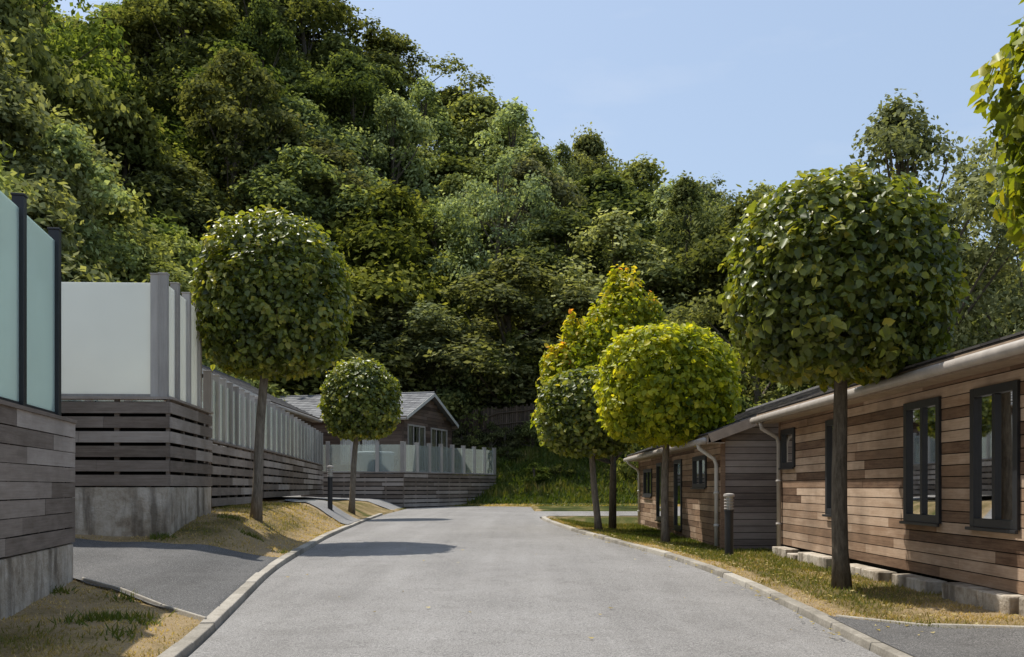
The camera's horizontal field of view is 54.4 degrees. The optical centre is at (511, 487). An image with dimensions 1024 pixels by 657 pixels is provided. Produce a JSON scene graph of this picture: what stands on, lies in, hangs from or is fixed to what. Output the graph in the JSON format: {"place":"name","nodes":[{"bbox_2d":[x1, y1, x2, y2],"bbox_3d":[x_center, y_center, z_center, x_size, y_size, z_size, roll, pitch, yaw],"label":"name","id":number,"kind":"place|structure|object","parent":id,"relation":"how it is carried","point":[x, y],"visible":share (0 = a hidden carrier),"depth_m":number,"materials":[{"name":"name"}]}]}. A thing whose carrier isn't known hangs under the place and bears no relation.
{"place":"outdoors","nodes":[
{"label":"outdoors","id":0,"kind":"place"},
{"bbox_2d":[71,538,172,576],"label":"driveway","id":1,"kind":"structure","parent":0,"point":[89,556],"depth_m":12.73,"materials":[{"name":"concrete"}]},
{"bbox_2d":[73,544,278,616],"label":"driveway","id":2,"kind":"structure","parent":0,"point":[203,580],"depth_m":11.03,"materials":[{"name":"grey asphalt"}]},
{"bbox_2d":[283,499,360,523],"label":"driveway","id":3,"kind":"structure","parent":0,"point":[339,515],"depth_m":25.94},
{"bbox_2d":[327,465,333,510],"bbox_3d":[-4.750,0.015,26.000,0.200,1.195,0.200,0,0,0],"label":"bollard light","id":4,"kind":"object","parent":3,"relation":"on","point":[330,486],"visible":0.91,"depth_m":25.94,"materials":[{"name":"black paint"}]},
{"bbox_2d":[0,113,1023,656],"bbox_3d":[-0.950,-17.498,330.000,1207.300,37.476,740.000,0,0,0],"label":"ground","id":5,"kind":"structure","parent":0,"point":[364,509],"depth_m":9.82,"materials":[{"name":"green plant"}]},
{"bbox_2d":[0,191,76,620],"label":"timber deck","id":6,"kind":"structure","parent":5,"relation":"on","point":[37,480],"depth_m":8.97,"materials":[{"name":"grey wood"}]},
{"bbox_2d":[61,387,202,401],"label":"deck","id":7,"kind":"structure","parent":5,"relation":"on","point":[134,400],"depth_m":22.98,"materials":[{"name":"black paint"}]},
{"bbox_2d":[61,272,213,536],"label":"timber deck","id":8,"kind":"structure","parent":5,"relation":"on","point":[127,341],"depth_m":14.33,"materials":[{"name":"grey glass"}]},
{"bbox_2d":[81,577,206,620],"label":"edging kerb","id":9,"kind":"structure","parent":5,"relation":"on","point":[183,612],"depth_m":9.21,"materials":[{"name":"concrete"}]},
{"bbox_2d":[75,370,257,506],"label":"timber deck","id":10,"kind":"structure","parent":5,"relation":"on","point":[231,407],"depth_m":20.04,"materials":[{"name":"grey glass"}]},
{"bbox_2d":[202,396,263,497],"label":"timber deck","id":11,"kind":"structure","parent":5,"relation":"on","point":[247,451],"depth_m":24.18,"materials":[{"name":"grey wood"}]},
{"bbox_2d":[202,365,321,462],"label":"timber lodge","id":12,"kind":"structure","parent":5,"relation":"on","point":[305,416],"depth_m":36.68,"materials":[{"name":"grey"}]},
{"bbox_2d":[157,513,382,656],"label":"kerb","id":13,"kind":"structure","parent":5,"relation":"on","point":[195,638],"depth_m":9.43,"materials":[{"name":"concrete"}]},
{"bbox_2d":[188,203,357,521],"bbox_3d":[-4.066,-2.077,17.043,2.817,5.401,2.744,0,0,0],"label":"clipped round tree","id":14,"kind":"object","parent":5,"relation":"on","point":[254,295],"visible":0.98,"depth_m":16.20,"materials":[{"name":"green plant"}]},
{"bbox_2d":[262,400,323,497],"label":"timber deck","id":15,"kind":"structure","parent":5,"relation":"on","point":[293,445],"depth_m":29.50,"materials":[{"name":"grey wood"}]},
{"bbox_2d":[283,495,402,509],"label":"footpath","id":16,"kind":"structure","parent":5,"relation":"on","point":[385,504],"depth_m":40.41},
{"bbox_2d":[316,355,402,513],"bbox_3d":[-4.417,-1.520,29.002,2.474,4.714,2.448,0,0,0],"label":"clipped round tree","id":17,"kind":"object","parent":5,"relation":"on","point":[366,409],"visible":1,"depth_m":28.30,"materials":[{"name":"green plant"}]},
{"bbox_2d":[278,392,458,474],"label":"timber lodge","id":18,"kind":"structure","parent":5,"relation":"on","point":[426,417],"depth_m":45.85,"materials":[{"name":"brown wood"}]},
{"bbox_2d":[339,439,377,464],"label":"window frame","id":19,"kind":"structure","parent":18,"relation":"in","point":[341,442],"depth_m":44.78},
{"bbox_2d":[414,427,415,441],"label":"window interior","id":20,"kind":"structure","parent":18,"relation":"in","point":[414,427],"depth_m":46.57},
{"bbox_2d":[407,424,425,471],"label":"window frame","id":21,"kind":"structure","parent":18,"relation":"in","point":[424,428],"depth_m":45.80,"materials":[{"name":"grey"}]},
{"bbox_2d":[437,430,438,470],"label":"window interior","id":22,"kind":"structure","parent":18,"relation":"in","point":[437,430],"depth_m":49.44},
{"bbox_2d":[431,427,446,471],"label":"window frame","id":23,"kind":"structure","parent":18,"relation":"in","point":[435,429],"depth_m":47.95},
{"bbox_2d":[301,441,496,508],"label":"timber deck","id":24,"kind":"structure","parent":5,"relation":"on","point":[417,489],"depth_m":43.17,"materials":[{"name":"wood"}]},
{"bbox_2d":[356,451,394,473],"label":"glass railing","id":25,"kind":"object","parent":24,"relation":"on","point":[365,460],"visible":0.69,"depth_m":42.68,"materials":[{"name":"clear glass"}]},
{"bbox_2d":[452,403,535,457],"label":"woven fence","id":26,"kind":"object","parent":5,"relation":"on","point":[523,412],"visible":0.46,"depth_m":53.19,"materials":[{"name":"brown wood"}]},
{"bbox_2d":[0,0,1021,434],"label":"hillside woodland","id":27,"kind":"object","parent":5,"relation":"on","point":[486,206],"visible":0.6,"depth_m":61.60,"materials":[{"name":"green plant"}]},
{"bbox_2d":[452,412,637,482],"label":"bank shrubs","id":28,"kind":"object","parent":5,"relation":"on","point":[516,439],"visible":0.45,"depth_m":52.12,"materials":[{"name":"green plant"}]},
{"bbox_2d":[533,365,637,529],"bbox_3d":[1.677,-0.811,21.676,2.456,3.723,2.403,0,0,0],"label":"clipped round tree","id":29,"kind":"object","parent":5,"relation":"on","point":[567,424],"visible":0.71,"depth_m":21.05,"materials":[{"name":"green plant"}]},
{"bbox_2d":[530,263,665,528],"bbox_3d":[2.350,-2.147,24.090,3.820,6.536,2.951,0,0,0],"label":"golden tree","id":30,"kind":"object","parent":5,"relation":"on","point":[616,314],"visible":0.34,"depth_m":23.84,"materials":[{"name":"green plant"}]},
{"bbox_2d":[592,319,748,541],"bbox_3d":[2.848,-0.949,18.212,2.790,4.160,2.673,0,0,0],"label":"clipped round tree","id":31,"kind":"object","parent":5,"relation":"on","point":[692,395],"visible":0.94,"depth_m":17.33,"materials":[{"name":"green plant"}]},
{"bbox_2d":[606,394,775,483],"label":"hedge","id":32,"kind":"object","parent":5,"relation":"on","point":[627,471],"depth_m":40.60,"materials":[{"name":"green plant"}]},
{"bbox_2d":[623,386,831,548],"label":"timber lodge","id":33,"kind":"structure","parent":5,"relation":"on","point":[738,457],"depth_m":17.12,"materials":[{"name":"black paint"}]},
{"bbox_2d":[642,469,652,497],"bbox_3d":[3.569,-0.117,26.100,0.122,0.742,1.600,0,0,0],"label":"window frame","id":34,"kind":"structure","parent":33,"relation":"in","point":[647,494],"depth_m":26.08,"materials":[{"name":"black paint"}]},
{"bbox_2d":[645,472,650,492],"label":"window pane","id":35,"kind":"structure","parent":33,"relation":"in","point":[646,472],"depth_m":25.92,"materials":[{"name":"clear glass"}]},
{"bbox_2d":[655,462,661,521],"bbox_3d":[3.569,0.107,24.050,0.122,1.414,0.900,0,0,0],"label":"window frame","id":36,"kind":"structure","parent":33,"relation":"in","point":[658,519],"depth_m":24.39,"materials":[{"name":"black paint"}]},
{"bbox_2d":[658,466,660,516],"label":"window pane","id":37,"kind":"structure","parent":33,"relation":"in","point":[659,467],"depth_m":24.16,"materials":[{"name":"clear glass"}]},
{"bbox_2d":[672,459,682,531],"bbox_3d":[3.569,0.163,21.350,0.122,1.526,1.000,0,0,0],"label":"window frame","id":38,"kind":"structure","parent":33,"relation":"in","point":[676,528],"depth_m":21.17,"materials":[{"name":"black paint"}]},
{"bbox_2d":[676,463,679,525],"label":"window pane","id":39,"kind":"structure","parent":33,"relation":"in","point":[677,465],"depth_m":21.41,"materials":[{"name":"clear glass"}]},
{"bbox_2d":[690,455,707,488],"bbox_3d":[3.569,-0.285,18.900,0.122,0.630,1.400,0,0,0],"label":"window frame","id":40,"kind":"structure","parent":33,"relation":"in","point":[701,485],"depth_m":18.87,"materials":[{"name":"black paint"}]},
{"bbox_2d":[695,460,704,483],"label":"window pane","id":41,"kind":"structure","parent":33,"relation":"in","point":[702,461],"depth_m":18.96,"materials":[{"name":"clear glass"}]},
{"bbox_2d":[541,515,913,656],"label":"kerb","id":42,"kind":"structure","parent":5,"relation":"on","point":[859,638],"depth_m":9.77,"materials":[{"name":"concrete"}]},
{"bbox_2d":[723,493,734,555],"bbox_3d":[3.270,0.569,15.000,0.200,0.976,0.200,0,0,0],"label":"bollard light","id":43,"kind":"object","parent":5,"relation":"on","point":[729,508],"visible":0.87,"depth_m":14.95,"materials":[{"name":"black paint"}]},
{"bbox_2d":[662,275,816,405],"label":"ash tree","id":44,"kind":"object","parent":5,"relation":"on","point":[759,394],"visible":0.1,"depth_m":44.86,"materials":[{"name":"green plant"}]},
{"bbox_2d":[717,161,972,589],"bbox_3d":[3.388,-1.100,10.427,2.407,4.505,2.343,0,0,0],"label":"clipped round tree","id":45,"kind":"object","parent":5,"relation":"on","point":[849,300],"visible":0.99,"depth_m":9.68,"materials":[{"name":"green plant"}]},
{"bbox_2d":[754,212,1012,403],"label":"broadleaf tree","id":46,"kind":"object","parent":5,"relation":"on","point":[790,390],"depth_m":46.07,"materials":[{"name":"green plant"}]},
{"bbox_2d":[750,331,1023,615],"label":"timber lodge","id":47,"kind":"structure","parent":5,"relation":"on","point":[935,475],"depth_m":10.21,"materials":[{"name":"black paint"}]},
{"bbox_2d":[778,427,796,469],"bbox_3d":[4.279,-0.597,15.400,0.122,0.630,0.800,0,0,0],"label":"window frame","id":48,"kind":"structure","parent":47,"relation":"in","point":[788,465],"depth_m":15.36,"materials":[{"name":"black paint"}]},
{"bbox_2d":[784,434,791,462],"label":"window pane","id":49,"kind":"structure","parent":47,"relation":"in","point":[788,437],"depth_m":15.47,"materials":[{"name":"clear glass"}]},
{"bbox_2d":[822,419,832,516],"bbox_3d":[4.279,-0.261,13.250,0.122,1.302,0.600,0,0,0],"label":"window frame","id":50,"kind":"structure","parent":47,"relation":"in","point":[828,423],"depth_m":13.44,"materials":[{"name":"black paint"}]},
{"bbox_2d":[830,426,832,508],"label":"window pane","id":51,"kind":"structure","parent":47,"relation":"in","point":[831,427],"depth_m":13.41,"materials":[{"name":"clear glass"}]},
{"bbox_2d":[899,396,943,526],"bbox_3d":[4.279,-0.261,10.370,0.122,1.302,0.960,0,0,0],"label":"window frame","id":52,"kind":"structure","parent":47,"relation":"in","point":[916,519],"depth_m":10.34,"materials":[{"name":"black paint"}]},
{"bbox_2d":[910,406,934,514],"label":"window pane","id":53,"kind":"structure","parent":47,"relation":"in","point":[929,411],"depth_m":10.33,"materials":[{"name":"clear glass"}]},
{"bbox_2d":[965,379,1022,533],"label":"window frame","id":54,"kind":"structure","parent":47,"relation":"in","point":[987,525],"depth_m":8.79,"materials":[{"name":"black paint"}]},
{"bbox_2d":[978,391,1011,519],"label":"window pane","id":55,"kind":"structure","parent":47,"relation":"in","point":[1005,398],"depth_m":8.78,"materials":[{"name":"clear glass"}]},
{"bbox_2d":[823,88,1023,356],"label":"ash tree","id":56,"kind":"object","parent":5,"relation":"on","point":[895,130],"visible":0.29,"depth_m":35.57,"materials":[{"name":"green plant"}]},
{"bbox_2d":[836,615,1023,628],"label":"edging kerb","id":57,"kind":"structure","parent":5,"relation":"on","point":[955,626],"depth_m":7.82,"materials":[{"name":"concrete"}]},
{"bbox_2d":[930,86,1023,353],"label":"ash tree","id":58,"kind":"object","parent":5,"relation":"on","point":[975,310],"visible":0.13,"depth_m":36.94,"materials":[{"name":"green plant"}]},
{"bbox_2d":[952,257,1023,347],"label":"broadleaf tree","id":59,"kind":"object","parent":5,"relation":"on","point":[1016,282],"visible":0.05,"depth_m":43.12,"materials":[{"name":"green plant"}]},
{"bbox_2d":[967,0,1023,270],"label":"clipped round tree","id":60,"kind":"object","parent":5,"relation":"on","point":[1006,113],"visible":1,"depth_m":5.93,"materials":[{"name":"green plant"}]},
{"bbox_2d":[189,506,880,656],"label":"road","id":61,"kind":"structure","parent":0,"point":[522,581],"depth_m":9.54,"materials":[{"name":"grey asphalt"}]},
{"bbox_2d":[286,534,1016,638],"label":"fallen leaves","id":62,"kind":"object","parent":61,"relation":"on","point":[773,582],"visible":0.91,"depth_m":10.26,"materials":[{"name":"brown plant"}]},
{"bbox_2d":[51,0,1023,261],"label":"sky","id":63,"kind":"structure","parent":0,"point":[744,91],"materials":[{"name":"blue"}]},
{"bbox_2d":[830,616,1023,656],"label":"driveway","id":64,"kind":"structure","parent":0,"point":[972,642],"depth_m":7.23,"materials":[{"name":"grey asphalt"}]}
]}

